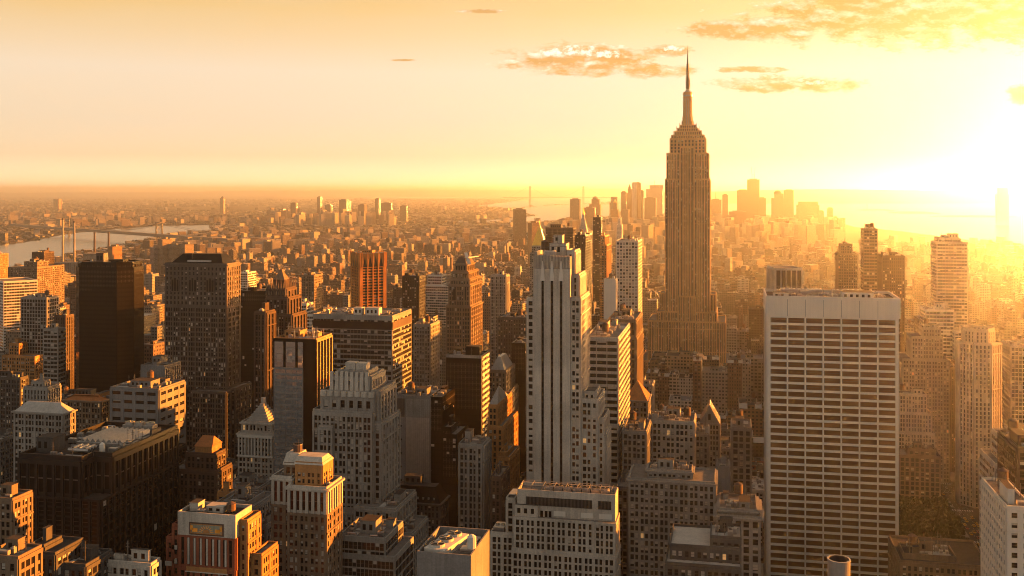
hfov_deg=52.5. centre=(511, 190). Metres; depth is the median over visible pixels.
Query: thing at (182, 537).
window
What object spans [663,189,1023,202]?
hills
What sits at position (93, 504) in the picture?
window
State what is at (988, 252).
city building
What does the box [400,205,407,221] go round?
office building
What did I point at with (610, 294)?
office building
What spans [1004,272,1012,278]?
city building
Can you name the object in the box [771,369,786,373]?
window
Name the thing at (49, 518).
window
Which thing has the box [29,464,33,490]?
window
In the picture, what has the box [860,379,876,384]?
window
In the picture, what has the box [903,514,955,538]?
park lawn
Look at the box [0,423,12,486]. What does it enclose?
city building
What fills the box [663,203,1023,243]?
bay
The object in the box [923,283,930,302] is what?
city building
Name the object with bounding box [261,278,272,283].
city building
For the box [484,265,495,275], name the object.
city building
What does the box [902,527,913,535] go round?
park tree
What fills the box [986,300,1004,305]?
city building
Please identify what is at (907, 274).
city building
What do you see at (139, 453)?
window
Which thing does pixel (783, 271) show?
window
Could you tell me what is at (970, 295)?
city building
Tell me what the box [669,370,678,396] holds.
city building
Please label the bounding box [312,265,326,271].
city building
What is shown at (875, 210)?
island
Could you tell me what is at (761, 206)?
skyscraper
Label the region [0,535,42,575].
building
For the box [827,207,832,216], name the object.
skyscraper
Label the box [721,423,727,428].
city building
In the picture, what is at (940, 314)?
office building
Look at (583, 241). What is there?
apartment building
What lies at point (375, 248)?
city building
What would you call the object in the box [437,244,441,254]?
city building
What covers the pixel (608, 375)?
window
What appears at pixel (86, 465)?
window
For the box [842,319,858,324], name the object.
window
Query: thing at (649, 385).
city building
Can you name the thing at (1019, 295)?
city building
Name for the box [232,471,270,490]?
city building
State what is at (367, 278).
skyscraper
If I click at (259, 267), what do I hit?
city building
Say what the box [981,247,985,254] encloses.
city building
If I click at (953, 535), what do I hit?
park tree
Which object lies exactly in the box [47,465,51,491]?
window
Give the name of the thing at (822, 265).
city building
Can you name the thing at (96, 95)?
sky
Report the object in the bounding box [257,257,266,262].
city building
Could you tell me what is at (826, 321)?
window
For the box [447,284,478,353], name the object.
window
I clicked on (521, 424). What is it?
window
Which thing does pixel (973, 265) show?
city building
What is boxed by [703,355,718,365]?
city building
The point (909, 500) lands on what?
park tree
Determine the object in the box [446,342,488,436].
office building
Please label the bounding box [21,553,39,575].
window
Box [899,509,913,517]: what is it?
park tree
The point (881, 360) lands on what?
window
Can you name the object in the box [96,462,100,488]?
window
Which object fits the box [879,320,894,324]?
window
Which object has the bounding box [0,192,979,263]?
ground
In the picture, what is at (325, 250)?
city building
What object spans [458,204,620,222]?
channel
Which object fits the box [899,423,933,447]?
window
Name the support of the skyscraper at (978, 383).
on the ground at (852, 234)
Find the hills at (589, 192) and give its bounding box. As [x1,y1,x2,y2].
[0,189,736,195]
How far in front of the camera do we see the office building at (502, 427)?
621.64 m
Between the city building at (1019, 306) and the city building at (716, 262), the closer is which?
the city building at (1019, 306)
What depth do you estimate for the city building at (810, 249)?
4133.22 m
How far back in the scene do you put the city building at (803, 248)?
3983.24 m
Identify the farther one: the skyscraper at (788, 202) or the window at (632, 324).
the skyscraper at (788, 202)
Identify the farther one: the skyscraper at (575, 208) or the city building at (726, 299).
the skyscraper at (575, 208)
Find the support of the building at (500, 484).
on the ground at (852, 234)
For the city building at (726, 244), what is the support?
on the ground at (852, 234)
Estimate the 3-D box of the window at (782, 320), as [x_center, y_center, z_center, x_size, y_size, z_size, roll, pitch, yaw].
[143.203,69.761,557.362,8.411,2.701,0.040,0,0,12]
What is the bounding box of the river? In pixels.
[0,225,210,266]
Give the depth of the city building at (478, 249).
3921.61 m
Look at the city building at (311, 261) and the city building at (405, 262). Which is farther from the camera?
the city building at (311, 261)
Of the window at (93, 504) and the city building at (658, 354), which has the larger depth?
the city building at (658, 354)
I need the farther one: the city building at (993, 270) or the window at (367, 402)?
the city building at (993, 270)
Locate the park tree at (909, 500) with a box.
[900,496,914,503]
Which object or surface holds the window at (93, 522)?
in the office building at (114, 486)
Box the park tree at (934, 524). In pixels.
[927,519,940,533]
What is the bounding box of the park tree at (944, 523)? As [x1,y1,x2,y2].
[937,520,954,530]
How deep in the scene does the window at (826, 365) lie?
551.67 m
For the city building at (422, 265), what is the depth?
3050.66 m
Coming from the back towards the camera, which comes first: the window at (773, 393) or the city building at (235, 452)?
the city building at (235, 452)
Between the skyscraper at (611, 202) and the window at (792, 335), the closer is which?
the window at (792, 335)
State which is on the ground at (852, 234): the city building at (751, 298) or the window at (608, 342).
the city building at (751, 298)
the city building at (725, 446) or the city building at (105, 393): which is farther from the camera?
the city building at (725, 446)
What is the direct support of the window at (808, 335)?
in the skyscraper at (831, 422)
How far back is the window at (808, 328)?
553.63 m
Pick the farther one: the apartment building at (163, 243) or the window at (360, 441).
the apartment building at (163, 243)
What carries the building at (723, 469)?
on the ground at (852, 234)
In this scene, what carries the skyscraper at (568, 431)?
on the ground at (852, 234)
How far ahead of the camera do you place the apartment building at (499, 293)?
1127.80 m
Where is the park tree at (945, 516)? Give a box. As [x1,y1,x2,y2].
[941,514,948,519]
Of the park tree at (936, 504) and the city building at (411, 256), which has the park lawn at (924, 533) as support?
the park tree at (936, 504)
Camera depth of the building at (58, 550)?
365.55 m
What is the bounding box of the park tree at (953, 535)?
[950,531,960,538]
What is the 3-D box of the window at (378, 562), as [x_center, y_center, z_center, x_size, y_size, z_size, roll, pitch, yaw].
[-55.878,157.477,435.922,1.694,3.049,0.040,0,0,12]
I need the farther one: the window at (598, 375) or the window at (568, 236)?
the window at (568, 236)
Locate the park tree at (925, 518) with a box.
[919,516,933,527]
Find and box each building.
[0,252,8,277]
[0,277,36,350]
[0,347,8,369]
[0,370,28,428]
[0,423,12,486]
[0,482,33,544]
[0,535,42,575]
[2,338,42,384]
[6,327,19,346]
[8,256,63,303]
[11,401,77,481]
[17,420,178,575]
[20,290,58,353]
[23,371,61,403]
[31,525,84,575]
[32,248,53,263]
[43,321,65,392]
[53,199,56,209]
[54,309,73,388]
[57,199,60,208]
[59,302,69,312]
[59,306,65,313]
[61,386,97,402]
[61,394,109,431]
[62,541,113,575]
[95,390,109,420]
[107,244,121,259]
[107,540,161,575]
[110,370,185,442]
[141,354,180,378]
[150,246,157,272]
[157,237,171,274]
[168,243,178,261]
[179,242,193,255]
[179,435,232,509]
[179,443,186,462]
[216,482,270,523]
[217,481,235,499]
[220,196,224,213]
[226,457,237,478]
[229,249,236,259]
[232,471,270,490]
[234,442,237,461]
[236,397,273,475]
[239,254,245,258]
[241,267,255,289]
[241,283,269,413]
[246,251,252,262]
[248,259,259,270]
[251,262,267,273]
[254,302,276,410]
[256,272,267,277]
[257,251,270,264]
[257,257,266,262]
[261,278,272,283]
[261,511,270,544]
[269,269,279,278]
[269,443,344,575]
[274,263,281,271]
[274,322,332,472]
[278,256,286,263]
[279,247,289,255]
[287,251,298,263]
[290,202,297,213]
[293,265,303,273]
[296,281,300,293]
[297,256,304,266]
[298,243,304,254]
[301,268,322,310]
[302,298,319,331]
[305,245,313,250]
[306,255,317,269]
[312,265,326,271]
[312,307,411,391]
[314,244,326,250]
[317,196,321,213]
[317,252,325,263]
[317,261,331,266]
[321,247,329,253]
[323,272,332,284]
[323,283,330,289]
[323,287,331,305]
[324,266,335,278]
[325,204,332,212]
[325,253,332,262]
[330,262,343,274]
[330,277,344,291]
[330,292,347,306]
[335,241,341,248]
[335,274,343,279]
[336,247,342,261]
[339,199,348,212]
[343,514,413,575]
[349,238,357,248]
[353,242,364,250]
[358,204,366,215]
[358,245,370,250]
[367,242,378,245]
[371,245,380,250]
[375,198,380,218]
[380,243,388,248]
[381,202,392,213]
[386,237,391,246]
[386,273,397,287]
[387,296,392,307]
[388,262,404,278]
[393,251,403,261]
[393,284,401,307]
[394,247,405,255]
[397,260,406,271]
[397,380,439,482]
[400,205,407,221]
[401,473,450,536]
[402,269,425,370]
[407,252,417,260]
[408,243,413,252]
[413,315,439,386]
[417,242,424,252]
[417,526,488,575]
[418,260,427,270]
[424,243,436,255]
[426,270,448,327]
[426,309,438,319]
[430,385,454,485]
[432,264,442,272]
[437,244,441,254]
[439,243,450,253]
[442,326,445,385]
[442,414,467,526]
[443,255,449,270]
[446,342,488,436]
[449,256,453,270]
[454,241,459,251]
[458,250,470,256]
[458,426,491,575]
[469,244,476,253]
[475,246,481,254]
[475,262,485,272]
[479,259,493,265]
[482,283,489,291]
[482,292,489,348]
[483,330,488,350]
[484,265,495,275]
[487,386,518,473]
[489,353,518,444]
[490,268,509,367]
[490,462,509,530]
[490,480,620,575]
[495,253,501,260]
[497,309,525,361]
[497,442,519,490]
[499,244,505,252]
[501,241,508,252]
[502,253,509,261]
[506,265,514,275]
[510,275,515,283]
[510,284,520,289]
[511,288,522,299]
[512,299,524,311]
[512,337,525,472]
[513,208,525,245]
[513,250,520,261]
[513,298,525,302]
[514,266,521,276]
[517,254,525,268]
[520,237,524,246]
[520,471,525,483]
[521,271,529,283]
[523,244,527,254]
[528,221,538,265]
[546,223,575,249]
[575,229,591,330]
[590,319,629,486]
[593,215,601,306]
[600,232,610,319]
[604,273,617,319]
[608,303,643,389]
[616,234,641,310]
[617,217,622,239]
[617,468,628,575]
[622,410,651,471]
[626,450,717,575]
[630,381,651,418]
[642,270,648,286]
[642,277,645,287]
[642,297,657,322]
[643,372,654,410]
[645,291,650,297]
[646,368,659,409]
[647,404,696,466]
[648,240,652,249]
[648,283,663,288]
[649,358,665,371]
[650,287,655,298]
[652,347,681,358]
[655,286,664,290]
[658,273,664,283]
[658,366,669,409]
[663,404,674,410]
[665,516,741,575]
[666,350,697,372]
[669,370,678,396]
[669,394,691,409]
[678,367,692,409]
[693,355,701,412]
[694,412,725,422]
[696,417,709,467]
[699,400,720,467]
[702,366,726,413]
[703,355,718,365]
[711,259,720,265]
[711,281,716,288]
[712,246,717,253]
[713,273,721,277]
[713,482,762,575]
[715,243,722,253]
[716,454,730,493]
[717,280,724,290]
[718,290,735,314]
[719,255,726,265]
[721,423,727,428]
[721,429,752,460]
[721,437,729,460]
[722,270,735,278]
[722,314,736,325]
[724,240,729,247]
[725,283,729,290]
[726,324,736,351]
[726,410,735,428]
[727,353,741,409]
[729,276,736,291]
[729,351,737,358]
[730,409,751,493]
[735,265,740,276]
[735,299,747,327]
[737,324,746,352]
[738,277,748,290]
[738,290,747,299]
[738,305,742,327]
[738,348,762,410]
[739,246,750,258]
[739,392,756,402]
[739,402,761,435]
[740,348,749,353]
[742,359,750,397]
[743,314,748,327]
[745,267,751,275]
[745,273,754,279]
[748,291,754,310]
[749,278,757,290]
[749,302,763,349]
[751,271,765,286]
[751,337,763,371]
[752,461,763,469]
[752,468,763,478]
[752,476,763,545]
[753,262,757,271]
[753,436,763,456]
[755,250,763,254]
[755,292,762,305]
[765,249,772,255]
[766,265,802,288]
[782,259,791,264]
[790,244,800,253]
[801,244,806,251]
[807,247,814,251]
[808,279,813,287]
[810,283,826,287]
[815,242,823,247]
[819,262,834,275]
[820,284,834,289]
[821,256,828,261]
[826,265,834,280]
[829,241,833,251]
[835,238,857,288]
[861,223,877,290]
[877,248,904,351]
[887,531,980,575]
[899,318,949,482]
[899,384,934,447]
[899,441,940,510]
[902,245,914,253]
[905,243,916,254]
[905,267,910,283]
[905,307,910,319]
[905,320,913,331]
[911,294,926,304]
[912,278,930,294]
[914,301,925,315]
[914,315,919,331]
[916,272,930,276]
[918,255,923,264]
[920,243,925,252]
[920,302,953,358]
[923,254,929,262]
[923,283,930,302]
[925,246,930,254]
[950,359,954,471]
[952,322,962,358]
[968,243,974,250]
[968,287,973,299]
[968,297,984,320]
[970,262,980,268]
[970,276,980,291]
[975,248,980,259]
[976,283,990,303]
[979,422,1023,550]
[980,467,1023,575]
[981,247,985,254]
[981,255,994,262]
[981,262,987,271]
[981,280,992,283]
[983,272,1002,283]
[985,243,996,253]
[986,250,992,254]
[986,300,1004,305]
[987,305,1000,324]
[988,298,1002,316]
[989,266,997,273]
[990,284,1005,290]
[991,288,1001,298]
[994,297,1011,303]
[995,287,1010,297]
[997,314,1023,337]
[997,418,1023,495]
[999,254,1006,265]
[1000,318,1011,341]
[1001,246,1006,253]
[1001,336,1023,427]
[1003,304,1014,309]
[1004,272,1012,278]
[1004,307,1016,336]
[1006,264,1012,271]
[1007,294,1014,301]
[1008,276,1019,289]
[1011,270,1023,277]
[1012,335,1023,339]
[1015,257,1022,267]
[1015,291,1023,300]
[1015,298,1023,318]
[1016,248,1021,255]
[1018,286,1023,291]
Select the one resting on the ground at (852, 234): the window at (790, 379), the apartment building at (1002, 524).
the apartment building at (1002, 524)
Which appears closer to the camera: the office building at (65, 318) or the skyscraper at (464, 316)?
the skyscraper at (464, 316)
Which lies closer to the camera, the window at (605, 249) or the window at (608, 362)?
the window at (608, 362)
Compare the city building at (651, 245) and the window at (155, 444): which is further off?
the city building at (651, 245)
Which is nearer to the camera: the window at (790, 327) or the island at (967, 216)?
the window at (790, 327)
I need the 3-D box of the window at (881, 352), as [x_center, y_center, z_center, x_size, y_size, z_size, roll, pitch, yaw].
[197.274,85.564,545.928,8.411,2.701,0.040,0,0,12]
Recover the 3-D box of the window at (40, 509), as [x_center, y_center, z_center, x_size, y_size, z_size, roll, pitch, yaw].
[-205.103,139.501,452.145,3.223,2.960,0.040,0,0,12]
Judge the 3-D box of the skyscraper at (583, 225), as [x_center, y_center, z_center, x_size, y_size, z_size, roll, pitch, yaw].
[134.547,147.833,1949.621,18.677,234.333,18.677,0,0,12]
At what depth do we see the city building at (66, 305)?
1686.09 m
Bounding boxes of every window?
[0,287,36,350]
[1,255,4,277]
[1,379,26,426]
[1,439,12,483]
[2,497,30,543]
[3,351,39,381]
[8,262,63,302]
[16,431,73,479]
[21,463,25,488]
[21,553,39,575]
[22,313,57,353]
[25,383,59,402]
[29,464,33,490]
[38,464,42,491]
[38,498,43,504]
[38,507,43,513]
[38,515,43,522]
[38,524,43,530]
[43,546,80,575]
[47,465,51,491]
[47,499,51,504]
[47,507,51,513]
[47,516,51,522]
[55,465,59,492]
[56,500,60,505]
[56,508,60,514]
[56,517,60,523]
[56,526,60,532]
[61,318,67,384]
[64,466,68,492]
[64,500,69,506]
[64,508,69,515]
[64,517,69,524]
[64,526,69,532]
[73,467,77,493]
[73,501,78,506]
[73,509,78,515]
[73,518,78,524]
[73,527,78,533]
[76,273,143,390]
[82,501,87,507]
[82,510,87,516]
[82,519,87,525]
[82,528,87,534]
[85,465,86,491]
[89,557,110,575]
[90,463,92,489]
[91,502,96,508]
[91,510,96,517]
[91,519,96,526]
[91,528,96,534]
[91,537,96,543]
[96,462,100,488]
[103,480,176,575]
[104,462,108,488]
[116,461,117,487]
[122,458,123,484]
[127,456,129,481]
[133,453,134,478]
[138,451,140,476]
[144,448,145,473]
[149,446,151,471]
[155,444,156,468]
[160,441,161,465]
[165,439,166,463]
[166,276,250,457]
[170,437,171,461]
[175,435,176,458]
[182,537,183,563]
[223,540,224,566]
[229,541,231,567]
[237,539,276,575]
[241,275,255,288]
[241,302,262,413]
[256,371,263,407]
[274,481,276,500]
[275,338,330,470]
[280,481,282,501]
[280,508,338,575]
[290,491,292,509]
[296,491,298,509]
[302,278,322,310]
[302,491,304,509]
[308,492,310,510]
[314,492,316,510]
[315,407,416,574]
[320,493,322,511]
[324,399,327,406]
[334,314,410,391]
[344,541,348,547]
[352,300,382,307]
[366,401,369,408]
[366,543,370,549]
[377,561,380,568]
[386,535,412,575]
[403,284,422,370]
[415,334,434,385]
[426,281,447,327]
[431,398,454,484]
[443,458,457,526]
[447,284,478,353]
[455,383,488,436]
[460,523,479,528]
[492,297,504,365]
[493,551,612,575]
[498,339,516,360]
[516,357,525,471]
[529,322,604,485]
[530,258,532,293]
[546,229,575,249]
[593,229,601,305]
[597,341,606,344]
[597,348,606,350]
[597,354,606,357]
[597,361,606,364]
[597,367,606,370]
[597,374,606,377]
[597,380,606,383]
[600,249,605,319]
[605,363,629,486]
[607,341,616,344]
[607,348,616,351]
[607,354,616,357]
[607,361,616,364]
[607,368,616,370]
[607,374,616,377]
[607,381,616,384]
[607,387,616,390]
[607,394,616,397]
[617,266,636,310]
[621,551,626,575]
[630,518,710,575]
[631,323,633,334]
[644,148,721,372]
[651,442,691,463]
[743,521,748,527]
[743,530,748,535]
[743,539,748,544]
[743,547,748,552]
[743,555,748,561]
[743,564,748,569]
[753,522,757,527]
[753,530,757,536]
[753,548,757,553]
[753,556,757,561]
[753,565,757,570]
[771,317,786,322]
[771,325,786,329]
[771,332,786,336]
[771,339,786,344]
[771,347,786,351]
[771,354,786,359]
[771,361,786,366]
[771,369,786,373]
[771,376,786,381]
[771,384,786,388]
[771,391,894,575]
[776,270,779,288]
[782,270,784,287]
[787,270,790,287]
[788,318,803,322]
[788,325,803,330]
[788,333,803,337]
[788,340,803,344]
[788,347,803,352]
[788,355,803,359]
[788,362,803,366]
[788,369,803,374]
[788,377,803,381]
[788,384,803,389]
[792,270,795,287]
[797,270,800,287]
[806,318,821,323]
[806,326,821,330]
[806,333,821,337]
[806,340,821,345]
[806,348,821,352]
[806,355,821,360]
[806,363,821,367]
[806,370,821,374]
[806,377,821,382]
[806,385,821,389]
[824,319,839,323]
[824,326,839,330]
[824,334,839,338]
[824,341,839,345]
[824,348,839,353]
[824,356,839,360]
[824,363,839,368]
[824,371,839,375]
[824,378,839,383]
[824,386,839,390]
[839,258,856,287]
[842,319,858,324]
[842,327,858,331]
[842,334,858,338]
[842,341,858,346]
[842,349,858,353]
[842,356,858,361]
[842,364,858,368]
[842,371,858,376]
[842,379,858,383]
[842,386,858,391]
[860,320,876,324]
[860,327,876,331]
[860,335,876,339]
[860,342,876,346]
[860,349,876,354]
[860,357,876,361]
[860,364,876,369]
[860,372,876,376]
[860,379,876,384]
[860,387,876,391]
[864,253,876,290]
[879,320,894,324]
[879,328,894,332]
[879,335,894,339]
[879,343,894,347]
[879,350,894,355]
[879,358,894,362]
[879,365,894,370]
[879,373,894,377]
[879,380,894,385]
[879,388,894,392]
[883,271,903,350]
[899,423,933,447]
[901,481,938,509]
[904,343,948,481]
[920,316,951,358]
[931,249,966,326]
[952,389,954,470]
[961,361,995,506]
[980,442,996,546]
[1003,348,1023,427]
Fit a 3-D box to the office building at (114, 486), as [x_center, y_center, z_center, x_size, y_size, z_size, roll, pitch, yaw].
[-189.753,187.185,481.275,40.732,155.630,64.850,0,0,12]
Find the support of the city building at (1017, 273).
on the ground at (852, 234)
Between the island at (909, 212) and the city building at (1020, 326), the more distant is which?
the island at (909, 212)
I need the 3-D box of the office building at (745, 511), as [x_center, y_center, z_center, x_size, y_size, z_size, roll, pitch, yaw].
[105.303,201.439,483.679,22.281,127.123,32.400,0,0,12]
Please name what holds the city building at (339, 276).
on the ground at (852, 234)
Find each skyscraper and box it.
[76,253,143,391]
[163,253,251,457]
[165,498,278,575]
[265,269,306,336]
[312,360,428,575]
[350,250,386,307]
[444,252,483,353]
[526,230,611,486]
[530,220,544,294]
[570,198,580,223]
[579,206,587,232]
[584,207,595,229]
[589,196,600,215]
[609,197,617,214]
[611,200,618,217]
[621,191,626,216]
[622,200,628,223]
[627,184,631,216]
[632,182,636,219]
[637,182,640,218]
[641,190,643,218]
[643,50,728,374]
[644,197,655,219]
[646,181,663,216]
[711,192,720,216]
[722,194,727,217]
[729,211,745,223]
[737,189,748,217]
[747,167,759,217]
[758,197,765,215]
[763,280,900,575]
[771,190,783,220]
[784,189,793,216]
[796,202,818,222]
[819,210,823,223]
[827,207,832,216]
[931,232,967,327]
[955,325,1001,508]
[995,187,1008,224]
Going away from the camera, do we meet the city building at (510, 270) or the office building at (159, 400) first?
the office building at (159, 400)
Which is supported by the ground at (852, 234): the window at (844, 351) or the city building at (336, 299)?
the city building at (336, 299)
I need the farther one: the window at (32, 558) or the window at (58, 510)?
the window at (58, 510)
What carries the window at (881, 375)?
in the skyscraper at (831, 422)
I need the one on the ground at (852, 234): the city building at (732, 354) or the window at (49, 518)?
the city building at (732, 354)
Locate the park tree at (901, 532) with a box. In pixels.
[899,528,904,535]
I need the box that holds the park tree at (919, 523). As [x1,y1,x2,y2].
[912,518,926,531]
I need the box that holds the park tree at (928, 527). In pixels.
[923,522,935,533]
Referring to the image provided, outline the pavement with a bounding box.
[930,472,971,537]
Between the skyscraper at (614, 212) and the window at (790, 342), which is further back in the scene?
the skyscraper at (614, 212)
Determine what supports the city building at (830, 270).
on the ground at (852, 234)
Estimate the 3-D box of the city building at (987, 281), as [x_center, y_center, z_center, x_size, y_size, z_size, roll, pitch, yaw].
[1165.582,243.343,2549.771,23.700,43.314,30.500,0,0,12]
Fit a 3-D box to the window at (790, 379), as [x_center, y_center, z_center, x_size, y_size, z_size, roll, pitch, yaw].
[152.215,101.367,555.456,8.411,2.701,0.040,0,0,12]
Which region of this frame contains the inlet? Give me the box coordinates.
[360,197,502,197]
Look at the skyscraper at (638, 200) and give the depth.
6570.40 m
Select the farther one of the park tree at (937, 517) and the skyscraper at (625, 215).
the skyscraper at (625, 215)
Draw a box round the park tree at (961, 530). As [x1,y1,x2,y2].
[953,527,965,534]
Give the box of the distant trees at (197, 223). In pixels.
[0,212,556,262]
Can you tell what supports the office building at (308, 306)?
on the ground at (852, 234)
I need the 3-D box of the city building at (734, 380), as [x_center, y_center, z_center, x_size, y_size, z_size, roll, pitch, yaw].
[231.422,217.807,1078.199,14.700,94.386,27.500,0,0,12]
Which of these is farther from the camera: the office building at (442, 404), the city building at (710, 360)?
the city building at (710, 360)
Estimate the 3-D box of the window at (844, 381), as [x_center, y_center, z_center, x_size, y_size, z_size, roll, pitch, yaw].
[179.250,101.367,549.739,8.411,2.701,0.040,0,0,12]
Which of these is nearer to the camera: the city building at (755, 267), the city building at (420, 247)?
the city building at (755, 267)
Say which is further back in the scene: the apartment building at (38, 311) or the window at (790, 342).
the apartment building at (38, 311)
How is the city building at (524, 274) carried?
on the ground at (852, 234)
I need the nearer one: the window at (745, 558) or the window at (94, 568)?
the window at (94, 568)
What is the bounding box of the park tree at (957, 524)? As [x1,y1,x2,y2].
[951,520,964,528]
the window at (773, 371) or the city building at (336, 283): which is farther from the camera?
the city building at (336, 283)
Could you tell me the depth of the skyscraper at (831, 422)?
551.84 m
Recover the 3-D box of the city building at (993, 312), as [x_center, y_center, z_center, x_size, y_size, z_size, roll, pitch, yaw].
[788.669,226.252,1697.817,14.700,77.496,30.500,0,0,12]
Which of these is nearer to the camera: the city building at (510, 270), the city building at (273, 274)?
the city building at (273, 274)
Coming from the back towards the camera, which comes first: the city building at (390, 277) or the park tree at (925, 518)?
the city building at (390, 277)
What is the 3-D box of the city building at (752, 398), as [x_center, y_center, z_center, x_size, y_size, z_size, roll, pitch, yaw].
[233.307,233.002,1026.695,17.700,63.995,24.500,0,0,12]
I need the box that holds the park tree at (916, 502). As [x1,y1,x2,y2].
[911,496,924,506]
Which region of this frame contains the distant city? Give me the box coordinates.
[0,198,1023,575]
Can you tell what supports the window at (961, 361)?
in the skyscraper at (978, 383)
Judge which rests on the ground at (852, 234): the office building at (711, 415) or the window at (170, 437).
the office building at (711, 415)
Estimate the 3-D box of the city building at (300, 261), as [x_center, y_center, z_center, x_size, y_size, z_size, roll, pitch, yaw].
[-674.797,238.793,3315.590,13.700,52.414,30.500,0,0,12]
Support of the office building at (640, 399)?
on the ground at (852, 234)
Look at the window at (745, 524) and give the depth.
468.20 m
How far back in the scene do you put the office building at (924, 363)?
942.14 m
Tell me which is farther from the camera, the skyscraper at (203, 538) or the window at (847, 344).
the window at (847, 344)
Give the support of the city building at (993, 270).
on the ground at (852, 234)
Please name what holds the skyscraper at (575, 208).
on the ground at (852, 234)
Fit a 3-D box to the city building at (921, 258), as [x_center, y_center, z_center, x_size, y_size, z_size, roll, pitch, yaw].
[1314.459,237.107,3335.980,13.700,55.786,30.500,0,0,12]
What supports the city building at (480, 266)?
on the ground at (852, 234)
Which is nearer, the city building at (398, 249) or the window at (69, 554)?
the window at (69, 554)
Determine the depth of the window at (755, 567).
467.40 m
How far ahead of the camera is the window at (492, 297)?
1127.81 m
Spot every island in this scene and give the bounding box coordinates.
[859,209,894,210]
[889,211,940,213]
[932,215,1014,216]
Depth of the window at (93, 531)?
446.86 m
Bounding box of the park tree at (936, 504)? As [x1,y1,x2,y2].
[928,499,944,510]
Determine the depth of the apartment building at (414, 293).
1200.21 m
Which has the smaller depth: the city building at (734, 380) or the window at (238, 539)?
the window at (238, 539)
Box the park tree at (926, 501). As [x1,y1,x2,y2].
[923,497,935,509]
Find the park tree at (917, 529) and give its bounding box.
[911,524,925,534]
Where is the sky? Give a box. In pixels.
[0,0,1023,191]
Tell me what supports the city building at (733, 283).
on the ground at (852, 234)
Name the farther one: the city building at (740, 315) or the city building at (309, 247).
the city building at (309, 247)
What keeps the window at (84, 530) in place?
in the office building at (114, 486)
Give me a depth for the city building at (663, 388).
1079.95 m
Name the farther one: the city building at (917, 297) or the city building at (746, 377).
the city building at (917, 297)
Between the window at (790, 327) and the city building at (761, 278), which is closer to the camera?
the window at (790, 327)
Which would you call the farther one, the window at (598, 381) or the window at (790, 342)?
the window at (598, 381)
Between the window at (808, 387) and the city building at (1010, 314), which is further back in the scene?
the city building at (1010, 314)
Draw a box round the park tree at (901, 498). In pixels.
[899,494,905,504]
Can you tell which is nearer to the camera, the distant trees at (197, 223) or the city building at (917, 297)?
the city building at (917, 297)
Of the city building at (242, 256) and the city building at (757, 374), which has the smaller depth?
the city building at (757, 374)
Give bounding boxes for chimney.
[62,218,63,261]
[73,221,74,261]
[93,232,95,252]
[827,555,850,575]
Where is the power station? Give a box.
[54,253,95,273]
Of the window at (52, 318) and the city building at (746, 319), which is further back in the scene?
the city building at (746, 319)
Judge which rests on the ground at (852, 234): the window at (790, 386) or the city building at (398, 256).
the city building at (398, 256)
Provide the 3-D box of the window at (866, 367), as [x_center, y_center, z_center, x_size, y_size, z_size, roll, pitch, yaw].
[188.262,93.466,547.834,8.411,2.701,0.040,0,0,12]
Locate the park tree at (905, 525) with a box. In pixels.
[900,523,911,529]
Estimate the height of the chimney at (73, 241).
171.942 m
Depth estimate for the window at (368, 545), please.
438.97 m
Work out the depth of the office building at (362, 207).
8778.88 m
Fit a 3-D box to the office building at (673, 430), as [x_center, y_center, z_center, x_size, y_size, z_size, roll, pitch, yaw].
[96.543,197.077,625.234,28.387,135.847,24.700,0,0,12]
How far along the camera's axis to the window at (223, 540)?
382.46 m
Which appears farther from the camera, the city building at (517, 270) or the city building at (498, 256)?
the city building at (498, 256)
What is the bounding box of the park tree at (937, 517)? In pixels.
[928,513,943,532]
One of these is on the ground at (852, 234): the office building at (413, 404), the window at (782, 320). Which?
the office building at (413, 404)
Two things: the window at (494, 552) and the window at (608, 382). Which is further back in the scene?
the window at (608, 382)
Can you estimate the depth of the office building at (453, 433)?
590.19 m
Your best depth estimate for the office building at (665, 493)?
496.73 m
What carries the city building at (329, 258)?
on the ground at (852, 234)
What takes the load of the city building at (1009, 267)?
on the ground at (852, 234)
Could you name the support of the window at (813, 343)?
in the skyscraper at (831, 422)
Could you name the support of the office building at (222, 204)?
on the ground at (852, 234)
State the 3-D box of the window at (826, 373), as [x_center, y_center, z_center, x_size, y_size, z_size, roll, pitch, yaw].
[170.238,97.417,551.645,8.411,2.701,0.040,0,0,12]
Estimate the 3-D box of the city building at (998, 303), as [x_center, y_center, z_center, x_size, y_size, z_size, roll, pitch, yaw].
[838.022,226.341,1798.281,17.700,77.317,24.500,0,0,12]
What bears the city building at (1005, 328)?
on the ground at (852, 234)
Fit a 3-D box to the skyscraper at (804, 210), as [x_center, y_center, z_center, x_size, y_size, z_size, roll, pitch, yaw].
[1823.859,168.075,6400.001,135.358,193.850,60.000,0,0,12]
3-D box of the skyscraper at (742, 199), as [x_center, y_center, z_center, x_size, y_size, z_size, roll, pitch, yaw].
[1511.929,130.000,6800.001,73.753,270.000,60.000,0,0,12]
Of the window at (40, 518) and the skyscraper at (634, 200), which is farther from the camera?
the skyscraper at (634, 200)
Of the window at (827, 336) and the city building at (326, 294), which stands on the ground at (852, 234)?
the city building at (326, 294)
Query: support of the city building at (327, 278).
on the ground at (852, 234)
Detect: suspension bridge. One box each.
[9,218,233,241]
[503,186,609,205]
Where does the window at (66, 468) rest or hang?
in the office building at (114, 486)
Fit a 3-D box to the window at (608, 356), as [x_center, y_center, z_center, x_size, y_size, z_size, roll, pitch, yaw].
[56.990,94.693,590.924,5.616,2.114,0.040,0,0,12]
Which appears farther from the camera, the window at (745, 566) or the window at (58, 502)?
the window at (745, 566)

